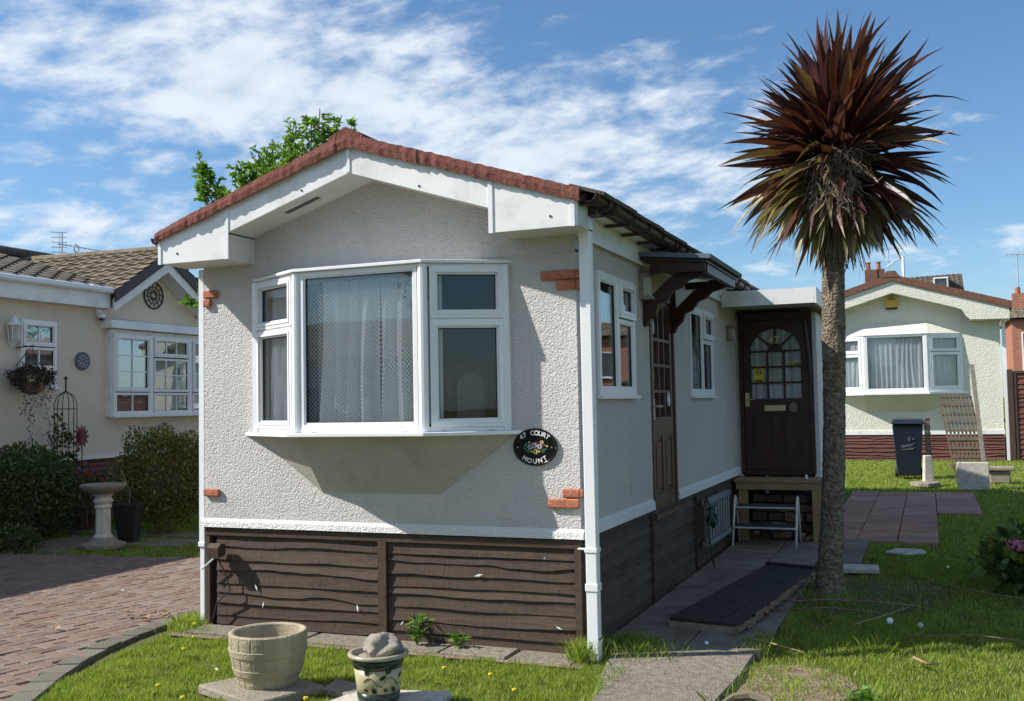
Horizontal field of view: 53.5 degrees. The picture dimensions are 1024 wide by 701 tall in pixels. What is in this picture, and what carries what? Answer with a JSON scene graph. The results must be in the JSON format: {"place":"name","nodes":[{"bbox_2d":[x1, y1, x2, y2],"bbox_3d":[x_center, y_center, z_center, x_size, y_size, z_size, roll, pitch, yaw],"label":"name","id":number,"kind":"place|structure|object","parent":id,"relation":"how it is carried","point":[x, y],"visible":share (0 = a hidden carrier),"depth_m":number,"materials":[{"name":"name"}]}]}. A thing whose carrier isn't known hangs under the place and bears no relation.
{"place":"outdoors","nodes":[
{"label":"outdoors","id":0,"kind":"place"},
{"bbox_2d":[0,528,198,553],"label":"flower bed","id":1,"kind":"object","parent":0,"point":[75,540],"depth_m":12.48,"materials":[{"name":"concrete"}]},
{"bbox_2d":[0,522,44,553],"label":"shrub","id":2,"kind":"object","parent":1,"relation":"on","point":[24,535],"visible":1,"depth_m":11.76,"materials":[{"name":"green plant"}]},
{"bbox_2d":[62,465,117,530],"bbox_3d":[-5.828,2.010,13.917,0.967,0.940,0.924,-2,-3,22],"label":"flowering plant","id":3,"kind":"object","parent":1,"relation":"on","point":[80,520],"visible":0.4,"depth_m":13.77,"materials":[{"name":"green plant"}]},
{"bbox_2d":[112,470,145,542],"bbox_3d":[-4.693,1.906,12.439,0.300,0.884,0.300,-1,-3,2],"label":"garden pot","id":4,"kind":"object","parent":1,"relation":"on","point":[128,516],"visible":0.87,"depth_m":12.31,"materials":[{"name":"black plastic"}]},
{"bbox_2d":[0,553,199,700],"bbox_3d":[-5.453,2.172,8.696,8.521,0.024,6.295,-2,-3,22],"label":"driveway","id":5,"kind":"structure","parent":0,"point":[84,602],"depth_m":8.59,"materials":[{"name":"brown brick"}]},
{"bbox_2d":[0,0,1023,397],"label":"sky","id":6,"kind":"structure","parent":0,"point":[107,107],"materials":[{"name":"blue"}]},
{"bbox_2d":[0,398,1023,700],"bbox_3d":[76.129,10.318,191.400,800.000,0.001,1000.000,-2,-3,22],"label":"ground","id":7,"kind":"structure","parent":0,"point":[880,586],"depth_m":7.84,"materials":[{"name":"green plant"}]},
{"bbox_2d":[0,439,84,541],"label":"rounded shrub","id":8,"kind":"object","parent":7,"relation":"on","point":[24,469],"visible":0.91,"depth_m":12.66,"materials":[{"name":"green plant"}]},
{"bbox_2d":[44,376,80,528],"bbox_3d":[-6.267,1.411,14.128,0.507,2.110,0.618,-2,-3,22],"label":"plant obelisk","id":9,"kind":"object","parent":7,"relation":"on","point":[69,454],"visible":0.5,"depth_m":14.09,"materials":[{"name":"black metal"}]},
{"bbox_2d":[74,424,88,494],"bbox_3d":[-5.971,1.739,14.107,0.057,1.440,0.361,-2,-3,11],"label":"metal flower","id":10,"kind":"object","parent":7,"relation":"on","point":[81,436],"visible":0.98,"depth_m":14.13,"materials":[{"name":"red metal"}]},
{"bbox_2d":[67,461,120,527],"bbox_3d":[-5.962,2.026,14.361,0.895,0.935,0.938,1,-4,-31],"label":"flowering plant","id":11,"kind":"object","parent":7,"relation":"on","point":[92,480],"visible":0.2,"depth_m":14.30,"materials":[{"name":"green plant"}]},
{"bbox_2d":[0,245,198,525],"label":"neighbour home","id":12,"kind":"object","parent":7,"relation":"on","point":[141,370],"visible":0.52,"depth_m":15.47,"materials":[{"name":"beige paint"}]},
{"bbox_2d":[7,316,22,347],"bbox_3d":[-6.778,-0.253,13.818,0.204,0.442,0.191,-1,-3,0],"label":"wall lantern","id":13,"kind":"object","parent":12,"relation":"attached to","point":[14,323],"depth_m":13.77,"materials":[{"name":"plastic"}]},
{"bbox_2d":[3,345,57,440],"bbox_3d":[-6.556,0.602,13.843,0.581,1.349,0.756,-2,-3,22],"label":"hanging basket","id":14,"kind":"object","parent":12,"relation":"attached to","point":[36,386],"visible":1,"depth_m":13.71,"materials":[{"name":"green plant"}]},
{"bbox_2d":[16,319,60,388],"bbox_3d":[-6.638,0.057,14.259,0.115,0.960,0.680,-2,-3,22],"label":"window","id":15,"kind":"structure","parent":12,"relation":"in","point":[40,334],"depth_m":14.27,"materials":[{"name":"plastic"}]},
{"bbox_2d":[52,231,100,253],"bbox_3d":[-7.827,-1.815,18.652,0.194,0.647,1.364,-3,-4,32],"label":"tv aerial","id":16,"kind":"object","parent":12,"relation":"attached to","point":[62,244],"visible":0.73,"depth_m":18.27,"materials":[{"name":"metal"}]},
{"bbox_2d":[75,352,89,369],"bbox_3d":[-6.357,0.158,15.037,0.042,0.270,0.270,-2,-3,22],"label":"wall plaque","id":17,"kind":"object","parent":12,"relation":"attached to","point":[82,360],"depth_m":15.01,"materials":[{"name":"blue stone"}]},
{"bbox_2d":[94,308,106,330],"bbox_3d":[-6.168,-0.399,15.434,0.145,0.462,0.338,-2,-3,22],"label":"security camera","id":18,"kind":"object","parent":12,"relation":"attached to","point":[99,314],"visible":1,"depth_m":15.30,"materials":[{"name":"plastic"}]},
{"bbox_2d":[144,282,163,308],"bbox_3d":[-5.816,-0.892,16.485,0.023,0.454,0.454,-2,-3,22],"label":"wall rosette","id":19,"kind":"object","parent":12,"relation":"attached to","point":[154,292],"depth_m":16.49,"materials":[{"name":"black metal"}]},
{"bbox_2d":[110,333,198,417],"bbox_3d":[-5.590,0.425,16.571,0.105,1.290,2.500,-2,-3,22],"label":"window","id":20,"kind":"structure","parent":12,"relation":"in","point":[131,353],"depth_m":16.23,"materials":[{"name":"plastic"}]},
{"bbox_2d":[6,608,199,700],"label":"kerb","id":21,"kind":"structure","parent":7,"relation":"on","point":[37,687],"depth_m":6.58,"materials":[{"name":"grey concrete"}]},
{"bbox_2d":[79,482,126,550],"bbox_3d":[-4.829,1.952,11.995,0.530,0.750,0.530,-2,-3,22],"label":"bird bath","id":22,"kind":"object","parent":7,"relation":"on","point":[102,493],"visible":1,"depth_m":11.90,"materials":[{"name":"grey stone"}]},
{"bbox_2d":[123,465,178,522],"bbox_3d":[-5.323,2.037,14.882,1.018,0.952,0.900,-2,-3,22],"label":"flowering plant","id":23,"kind":"object","parent":7,"relation":"on","point":[158,488],"visible":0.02,"depth_m":14.82,"materials":[{"name":"green plant"}]},
{"bbox_2d":[104,422,198,534],"bbox_3d":[-4.630,1.684,13.416,1.484,1.481,1.395,-1,-3,-5],"label":"hedge shrub","id":24,"kind":"object","parent":7,"relation":"on","point":[171,507],"visible":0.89,"depth_m":13.15,"materials":[{"name":"green plant"}]},
{"bbox_2d":[198,677,323,700],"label":"slab","id":25,"kind":"object","parent":7,"relation":"on","point":[230,689],"depth_m":5.66,"materials":[{"name":"concrete"}]},
{"bbox_2d":[228,622,307,689],"bbox_3d":[-1.399,1.754,5.831,0.446,0.295,0.446,-2,-3,22],"label":"barrel planter","id":26,"kind":"object","parent":25,"relation":"on","point":[267,656],"visible":1,"depth_m":5.67,"materials":[{"name":"stone"}]},
{"bbox_2d":[178,108,356,307],"bbox_3d":[-3.214,-0.356,13.647,2.751,5.581,1.410,-2,-3,22],"label":"leafy tree","id":27,"kind":"object","parent":7,"relation":"on","point":[268,163],"visible":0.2,"depth_m":13.51,"materials":[{"name":"green plant"}]},
{"bbox_2d":[323,679,356,696],"bbox_3d":[-0.962,1.924,5.758,0.285,0.042,0.192,-3,-4,35],"label":"slab","id":28,"kind":"object","parent":7,"relation":"on","point":[338,688],"depth_m":5.72,"materials":[{"name":"concrete"}]},
{"bbox_2d":[167,624,591,668],"bbox_3d":[-0.962,1.992,6.880,3.150,0.001,0.390,-2,-3,22],"label":"soil strip","id":29,"kind":"object","parent":7,"relation":"on","point":[346,648],"visible":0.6,"depth_m":6.58,"materials":[{"name":"brown soil"}]},
{"bbox_2d":[185,624,574,667],"bbox_3d":[-0.960,1.993,6.887,2.950,0.042,0.276,-2,-3,22],"label":"concrete footing","id":30,"kind":"object","parent":7,"relation":"on","point":[502,653],"visible":0.53,"depth_m":6.67,"materials":[{"name":"grey concrete"}]},
{"bbox_2d":[405,613,434,644],"bbox_3d":[-0.660,1.866,6.818,0.178,0.222,0.289,1,-4,-35],"label":"weed","id":31,"kind":"object","parent":30,"relation":"on","point":[415,631],"visible":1,"depth_m":6.78,"materials":[{"name":"green plant"}]},
{"bbox_2d":[446,631,470,647],"bbox_3d":[-0.353,1.901,6.681,0.192,0.127,0.160,-2,-3,22],"label":"weed","id":32,"kind":"object","parent":30,"relation":"on","point":[454,638],"visible":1,"depth_m":6.69,"materials":[{"name":"green plant"}]},
{"bbox_2d":[330,690,451,700],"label":"slab","id":33,"kind":"object","parent":7,"relation":"on","point":[415,695],"depth_m":5.51,"materials":[{"name":"concrete"}]},
{"bbox_2d":[347,646,408,700],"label":"plant pot","id":34,"kind":"object","parent":33,"relation":"on","point":[377,678],"visible":0.84,"depth_m":5.35,"materials":[{"name":"beige ceramic"}]},
{"bbox_2d":[363,632,403,657],"bbox_3d":[-0.692,1.593,5.462,0.223,0.168,0.176,-4,7,13],"label":"rock","id":35,"kind":"object","parent":34,"relation":"on","point":[383,644],"visible":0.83,"depth_m":5.41,"materials":[{"name":"white stone"}]},
{"bbox_2d":[150,127,823,661],"bbox_3d":[1.477,0.482,12.021,4.278,3.531,11.723,-2,-3,22],"label":"park home","id":36,"kind":"object","parent":7,"relation":"on","point":[666,411],"visible":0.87,"depth_m":7.16,"materials":[{"name":"paint"}]},
{"bbox_2d":[201,543,230,618],"bbox_3d":[-2.195,1.699,7.463,0.260,0.562,0.090,-2,-3,22],"label":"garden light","id":37,"kind":"object","parent":36,"relation":"attached to","point":[216,550],"visible":1,"depth_m":7.45,"materials":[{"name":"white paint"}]},
{"bbox_2d":[319,278,380,421],"bbox_3d":[-1.098,0.013,6.956,0.460,0.990,0.122,-2,-3,22],"label":"net curtain","id":38,"kind":"object","parent":36,"relation":"hanging from","point":[355,363],"visible":0.89,"depth_m":6.95,"materials":[{"name":"white fabric"}]},
{"bbox_2d":[307,274,412,421],"bbox_3d":[-1.025,0.002,6.871,0.880,1.000,0.001,-2,-3,22],"label":"lace net","id":39,"kind":"object","parent":36,"relation":"attached to","point":[360,346],"visible":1,"depth_m":6.87,"materials":[{"name":"white fabric"}]},
{"bbox_2d":[245,259,523,436],"bbox_3d":[-1.019,0.006,6.971,2.218,1.158,0.419,-2,-3,22],"label":"bay window","id":40,"kind":"structure","parent":36,"relation":"in","point":[279,300],"depth_m":6.76,"materials":[{"name":"plastic"}]},
{"bbox_2d":[381,276,412,420],"bbox_3d":[-0.721,-0.002,6.808,0.350,0.990,0.109,-2,-3,22],"label":"net curtain","id":41,"kind":"object","parent":36,"relation":"hanging from","point":[398,366],"visible":0.62,"depth_m":6.82,"materials":[{"name":"white fabric"}]},
{"bbox_2d":[427,273,443,423],"bbox_3d":[-0.519,-0.015,6.730,0.116,1.000,0.048,-1,-3,3],"label":"net curtain","id":42,"kind":"object","parent":36,"relation":"hanging from","point":[440,348],"visible":0.24,"depth_m":6.73,"materials":[{"name":"white fabric"}]},
{"bbox_2d":[448,361,493,417],"bbox_3d":[-0.280,0.292,6.888,0.314,0.445,0.014,-1,-3,-10],"label":"arched mirror","id":43,"kind":"object","parent":36,"relation":"attached to","point":[470,394],"visible":0.85,"depth_m":6.88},
{"bbox_2d":[513,428,557,465],"bbox_3d":[0.150,0.630,6.630,0.310,0.244,0.017,-2,-3,22],"label":"house plaque","id":44,"kind":"object","parent":36,"relation":"attached to","point":[535,446],"visible":1,"depth_m":6.62,"materials":[{"name":"black ceramic"}]},
{"bbox_2d":[595,270,640,398],"bbox_3d":[0.756,-0.092,7.399,0.095,0.887,0.975,-2,-3,22],"label":"window","id":45,"kind":"structure","parent":36,"relation":"in","point":[615,296],"depth_m":7.37,"materials":[{"name":"plastic"}]},
{"bbox_2d":[638,272,654,299],"bbox_3d":[1.070,-0.510,8.070,0.099,0.210,0.120,-2,-3,22],"label":"wall light","id":46,"kind":"object","parent":36,"relation":"attached to","point":[645,285],"visible":0.98,"depth_m":8.03,"materials":[{"name":"glass"}]},
{"bbox_2d":[652,303,675,508],"bbox_3d":[1.293,0.460,8.649,0.102,1.758,0.744,-2,-3,22],"label":"door","id":47,"kind":"structure","parent":36,"relation":"in","point":[661,322],"depth_m":8.73,"materials":[{"name":"brown wood"}]},
{"bbox_2d":[688,308,717,397],"bbox_3d":[1.894,0.033,10.180,0.095,0.887,1.143,-2,-3,22],"label":"window","id":48,"kind":"structure","parent":36,"relation":"in","point":[700,322],"depth_m":10.15,"materials":[{"name":"plastic"}]},
{"bbox_2d":[701,489,731,547],"bbox_3d":[2.074,1.680,10.253,0.060,0.450,1.220,-2,-3,22],"label":"vent grille","id":49,"kind":"object","parent":36,"relation":"attached to","point":[722,528],"visible":0.91,"depth_m":10.24,"materials":[{"name":"metal"}]},
{"bbox_2d":[704,495,718,566],"bbox_3d":[1.897,1.714,9.662,0.120,0.689,0.175,-2,-3,22],"label":"garden hose","id":50,"kind":"object","parent":49,"relation":"hanging from","point":[712,522],"visible":1,"depth_m":9.62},
{"bbox_2d":[726,325,736,340],"bbox_3d":[2.484,-0.194,11.511,0.099,0.170,0.120,-2,-3,22],"label":"wall light","id":51,"kind":"object","parent":36,"relation":"attached to","point":[730,333],"visible":1,"depth_m":11.47,"materials":[{"name":"glass"}]},
{"bbox_2d":[742,319,811,469],"bbox_3d":[3.090,0.516,11.862,0.745,1.745,0.104,-2,-3,22],"label":"door","id":52,"kind":"structure","parent":36,"relation":"in","point":[776,378],"depth_m":11.88,"materials":[{"name":"brown wood"}]},
{"bbox_2d":[802,318,811,375],"bbox_3d":[3.372,-0.041,11.638,0.064,0.665,0.107,1,-3,-29],"label":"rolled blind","id":53,"kind":"object","parent":36,"relation":"hanging from","point":[807,347],"visible":1,"depth_m":11.60,"materials":[{"name":"fabric"}]},
{"bbox_2d":[134,585,1007,700],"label":"long grass","id":54,"kind":"structure","parent":7,"relation":"on","point":[580,652],"depth_m":6.47,"materials":[{"name":"green plant"}]},
{"bbox_2d":[722,690,772,700],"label":"plant pot","id":55,"kind":"object","parent":7,"relation":"on","point":[748,695],"visible":1,"depth_m":5.26,"materials":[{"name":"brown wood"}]},
{"bbox_2d":[731,665,858,700],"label":"bare patch","id":56,"kind":"object","parent":7,"relation":"on","point":[796,672],"visible":0.46,"depth_m":5.78,"materials":[{"name":"soil"}]},
{"bbox_2d":[776,607,878,612],"bbox_3d":[2.338,1.923,7.537,0.729,0.024,0.090,-2,-3,14],"label":"stick","id":57,"kind":"object","parent":7,"relation":"on","point":[824,608],"visible":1,"depth_m":7.57,"materials":[{"name":"brown wood"}]},
{"bbox_2d":[716,10,968,602],"bbox_3d":[2.708,-0.406,8.332,2.045,4.848,1.953,-2,-3,22],"label":"cabbage palm","id":58,"kind":"object","parent":7,"relation":"on","point":[832,134],"visible":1,"depth_m":8.13,"materials":[{"name":"brown plant"}]},
{"bbox_2d":[791,599,916,606],"bbox_3d":[2.613,1.925,7.784,0.908,0.037,0.096,-2,-3,16],"label":"stick","id":59,"kind":"object","parent":7,"relation":"on","point":[798,601],"visible":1,"depth_m":7.80,"materials":[{"name":"brown wood"}]},
{"bbox_2d":[843,564,879,573],"bbox_3d":[3.163,2.030,9.441,0.473,0.045,0.300,-2,-3,18],"label":"slab","id":60,"kind":"object","parent":7,"relation":"on","point":[860,568],"depth_m":9.32,"materials":[{"name":"stone"}]},
{"bbox_2d":[846,685,882,700],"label":"weed","id":61,"kind":"object","parent":7,"relation":"on","point":[866,695],"visible":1,"depth_m":5.08,"materials":[{"name":"green plant"}]},
{"bbox_2d":[853,607,908,624],"bbox_3d":[2.673,1.897,7.273,0.784,0.029,0.052,2,-4,-41],"label":"stick","id":62,"kind":"object","parent":7,"relation":"on","point":[879,616],"visible":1,"depth_m":7.19,"materials":[{"name":"brown wood"}]},
{"bbox_2d":[886,617,892,623],"bbox_3d":[2.653,1.899,7.130,0.048,0.048,0.047,-2,-3,22],"label":"ball","id":63,"kind":"object","parent":7,"relation":"on","point":[889,620],"visible":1,"depth_m":7.11,"materials":[{"name":"white paint"}]},
{"bbox_2d":[885,548,926,555],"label":"slab","id":64,"kind":"structure","parent":7,"relation":"on","point":[899,551],"depth_m":10.38,"materials":[{"name":"stone"}]},
{"bbox_2d":[891,418,923,476],"bbox_3d":[7.846,1.930,20.087,0.609,1.168,0.780,-2,-3,22],"label":"wheelie bin","id":65,"kind":"object","parent":7,"relation":"on","point":[907,434],"visible":0.9,"depth_m":19.79,"materials":[{"name":"plastic"}]},
{"bbox_2d":[917,623,923,628],"bbox_3d":[2.812,1.894,6.989,0.042,0.042,0.041,-2,-3,22],"label":"ball","id":66,"kind":"object","parent":7,"relation":"on","point":[920,625],"visible":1,"depth_m":6.98,"materials":[{"name":"plastic"}]},
{"bbox_2d":[912,656,937,664],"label":"dead leaf","id":67,"kind":"object","parent":7,"relation":"on","point":[920,660],"visible":1,"depth_m":5.94,"materials":[{"name":"beige plant"}]},
{"bbox_2d":[910,481,940,487],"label":"stone block","id":68,"kind":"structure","parent":7,"relation":"on","point":[928,484],"depth_m":17.91,"materials":[{"name":"beige stone"}]},
{"bbox_2d":[922,455,933,480],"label":"stone block","id":69,"kind":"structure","parent":68,"relation":"on","point":[927,474],"depth_m":18.22,"materials":[{"name":"beige stone"}]},
{"bbox_2d":[924,418,932,463],"bbox_3d":[8.159,1.775,19.901,0.052,0.894,0.419,-3,-4,36],"label":"trellis","id":70,"kind":"object","parent":7,"relation":"on","point":[927,439],"visible":0.76,"depth_m":19.90,"materials":[{"name":"brown wood"}]},
{"bbox_2d":[845,271,1012,460],"bbox_3d":[12.406,0.695,32.333,5.440,4.800,14.810,-2,-3,22],"label":"pale green home","id":71,"kind":"object","parent":7,"relation":"on","point":[965,320],"visible":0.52,"depth_m":25.48,"materials":[{"name":"paint"}]},
{"bbox_2d":[845,342,858,386],"bbox_3d":[8.727,0.372,26.253,0.078,1.300,0.762,1,-4,-40],"label":"net curtain","id":72,"kind":"object","parent":71,"relation":"hanging from","point":[852,372],"visible":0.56,"depth_m":26.19,"materials":[{"name":"white fabric"}]},
{"bbox_2d":[885,297,897,309],"bbox_3d":[9.721,-1.212,26.009,0.300,0.320,0.091,-2,-3,22],"label":"alarm box","id":73,"kind":"object","parent":71,"relation":"attached to","point":[891,303],"visible":1,"depth_m":25.97,"materials":[{"name":"yellow plastic"}]},
{"bbox_2d":[867,337,923,388],"bbox_3d":[9.689,0.322,25.647,1.340,1.300,0.083,-2,-3,22],"label":"net curtain","id":74,"kind":"object","parent":71,"relation":"hanging from","point":[897,362],"visible":1,"depth_m":25.64,"materials":[{"name":"white fabric"}]},
{"bbox_2d":[845,333,967,395],"bbox_3d":[9.726,0.362,25.747,3.330,1.510,0.534,-2,-3,22],"label":"bay window","id":75,"kind":"structure","parent":71,"relation":"in","point":[929,387],"depth_m":25.36,"materials":[{"name":"plastic"}]},
{"bbox_2d":[930,338,953,384],"bbox_3d":[10.795,0.289,25.415,0.752,1.300,0.071,-1,-3,-5],"label":"net curtain","id":76,"kind":"object","parent":71,"relation":"hanging from","point":[943,370],"visible":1,"depth_m":25.41,"materials":[{"name":"white fabric"}]},
{"bbox_2d":[907,634,1023,641],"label":"stick","id":77,"kind":"object","parent":7,"relation":"on","point":[960,635],"visible":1,"depth_m":6.62,"materials":[{"name":"brown wood"}]},
{"bbox_2d":[956,462,989,489],"bbox_3d":[7.818,2.130,17.215,0.500,0.470,0.080,-2,-3,22],"label":"stone block","id":78,"kind":"object","parent":7,"relation":"on","point":[972,475],"depth_m":17.18,"materials":[{"name":"grey stone"}]},
{"bbox_2d":[930,582,1023,598],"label":"stick","id":79,"kind":"object","parent":7,"relation":"on","point":[974,591],"visible":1,"depth_m":8.11,"materials":[{"name":"brown wood"}]},
{"bbox_2d":[970,364,985,461],"bbox_3d":[8.029,1.302,17.442,0.253,2.140,0.091,-4,-4,44],"label":"timber post","id":80,"kind":"object","parent":7,"relation":"on","point":[977,412],"visible":0.64,"depth_m":17.43,"materials":[{"name":"brown wood"}]},
{"bbox_2d":[938,394,980,482],"bbox_3d":[7.806,1.532,17.554,0.759,1.541,0.188,-2,-3,19],"label":"trellis","id":81,"kind":"object","parent":80,"relation":"attached to","point":[961,429],"visible":0.71,"depth_m":17.59,"materials":[{"name":"brown wood"}]},
{"bbox_2d":[966,532,1006,575],"bbox_3d":[4.407,1.841,9.134,0.564,0.417,0.512,0,-3,-18],"label":"bush","id":82,"kind":"object","parent":7,"relation":"on","point":[990,538],"visible":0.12,"depth_m":9.16,"materials":[{"name":"green plant"}]},
{"bbox_2d":[970,517,1023,597],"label":"hydrangea","id":83,"kind":"object","parent":7,"relation":"on","point":[1007,570],"visible":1,"depth_m":8.26,"materials":[{"name":"green plant"}]},
{"bbox_2d":[989,466,1014,482],"bbox_3d":[8.901,2.265,18.534,0.500,0.300,0.350,-2,-3,22],"label":"stone block","id":84,"kind":"object","parent":7,"relation":"on","point":[999,474],"depth_m":18.41,"materials":[{"name":"beige stone"}]},
{"bbox_2d":[1007,369,1023,461],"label":"timber fence","id":85,"kind":"object","parent":7,"relation":"on","point":[1015,385],"visible":1,"depth_m":24.65,"materials":[{"name":"brown wood"}]},
{"bbox_2d":[592,643,754,700],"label":"path","id":86,"kind":"structure","parent":0,"point":[687,676],"depth_m":5.89,"materials":[{"name":"concrete"}]},
{"bbox_2d":[605,529,868,658],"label":"side path","id":87,"kind":"structure","parent":0,"point":[738,560],"depth_m":8.52,"materials":[{"name":"concrete"}]},
{"bbox_2d":[669,561,815,633],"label":"ramp","id":88,"kind":"structure","parent":87,"relation":"on","point":[735,605],"depth_m":7.70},
{"bbox_2d":[731,495,801,547],"bbox_3d":[2.789,1.864,11.142,0.697,0.536,0.445,-2,-3,22],"label":"step stool","id":89,"kind":"object","parent":87,"relation":"on","point":[795,527],"visible":1,"depth_m":11.10,"materials":[{"name":"white metal"}]},
{"bbox_2d":[745,637,804,652],"bbox_3d":[1.665,1.874,6.480,0.038,0.033,0.484,1,-4,-33],"label":"stick","id":90,"kind":"object","parent":87,"relation":"on","point":[746,638],"visible":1,"depth_m":6.46,"materials":[{"name":"brown wood"}]},
{"bbox_2d":[734,476,821,541],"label":"wooden step","id":91,"kind":"structure","parent":87,"relation":"on","point":[744,485],"depth_m":11.39,"materials":[{"name":"brown wood"}]},
{"bbox_2d":[749,492,812,540],"bbox_3d":[3.121,1.889,11.529,0.855,0.529,0.404,-2,-3,22],"label":"brick pile","id":92,"kind":"object","parent":87,"relation":"on","point":[762,516],"visible":0.77,"depth_m":11.50,"materials":[{"name":"brown brick"}]},
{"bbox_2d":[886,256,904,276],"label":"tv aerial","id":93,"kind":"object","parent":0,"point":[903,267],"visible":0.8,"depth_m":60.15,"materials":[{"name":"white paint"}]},
{"bbox_2d":[844,491,982,545],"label":"patio","id":94,"kind":"structure","parent":0,"point":[877,516],"depth_m":13.86,"materials":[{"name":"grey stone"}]},
{"bbox_2d":[865,262,963,289],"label":"terraced house","id":95,"kind":"structure","parent":0,"point":[953,280],"depth_m":63.19,"materials":[{"name":"brick"}]},
{"bbox_2d":[883,246,903,270],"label":"tv aerial","id":96,"kind":"object","parent":95,"relation":"attached to","point":[888,255],"visible":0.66,"depth_m":63.80,"materials":[{"name":"metal"}]},
{"bbox_2d":[933,277,948,286],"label":"window","id":97,"kind":"structure","parent":95,"relation":"in","point":[943,281],"depth_m":61.74,"materials":[{"name":"plastic"}]},
{"bbox_2d":[999,287,1023,370],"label":"brick house","id":98,"kind":"structure","parent":0,"point":[1014,327],"depth_m":46.16,"materials":[{"name":"brick"}]},
{"bbox_2d":[1007,252,1023,286],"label":"tv aerial","id":99,"kind":"object","parent":98,"relation":"attached to","point":[1016,254],"visible":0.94,"depth_m":48.49,"materials":[{"name":"metal"}]},
{"bbox_2d":[1021,332,1023,370],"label":"window","id":100,"kind":"structure","parent":98,"relation":"in","point":[1022,333],"depth_m":45.88,"materials":[{"name":"plastic"}]}
]}

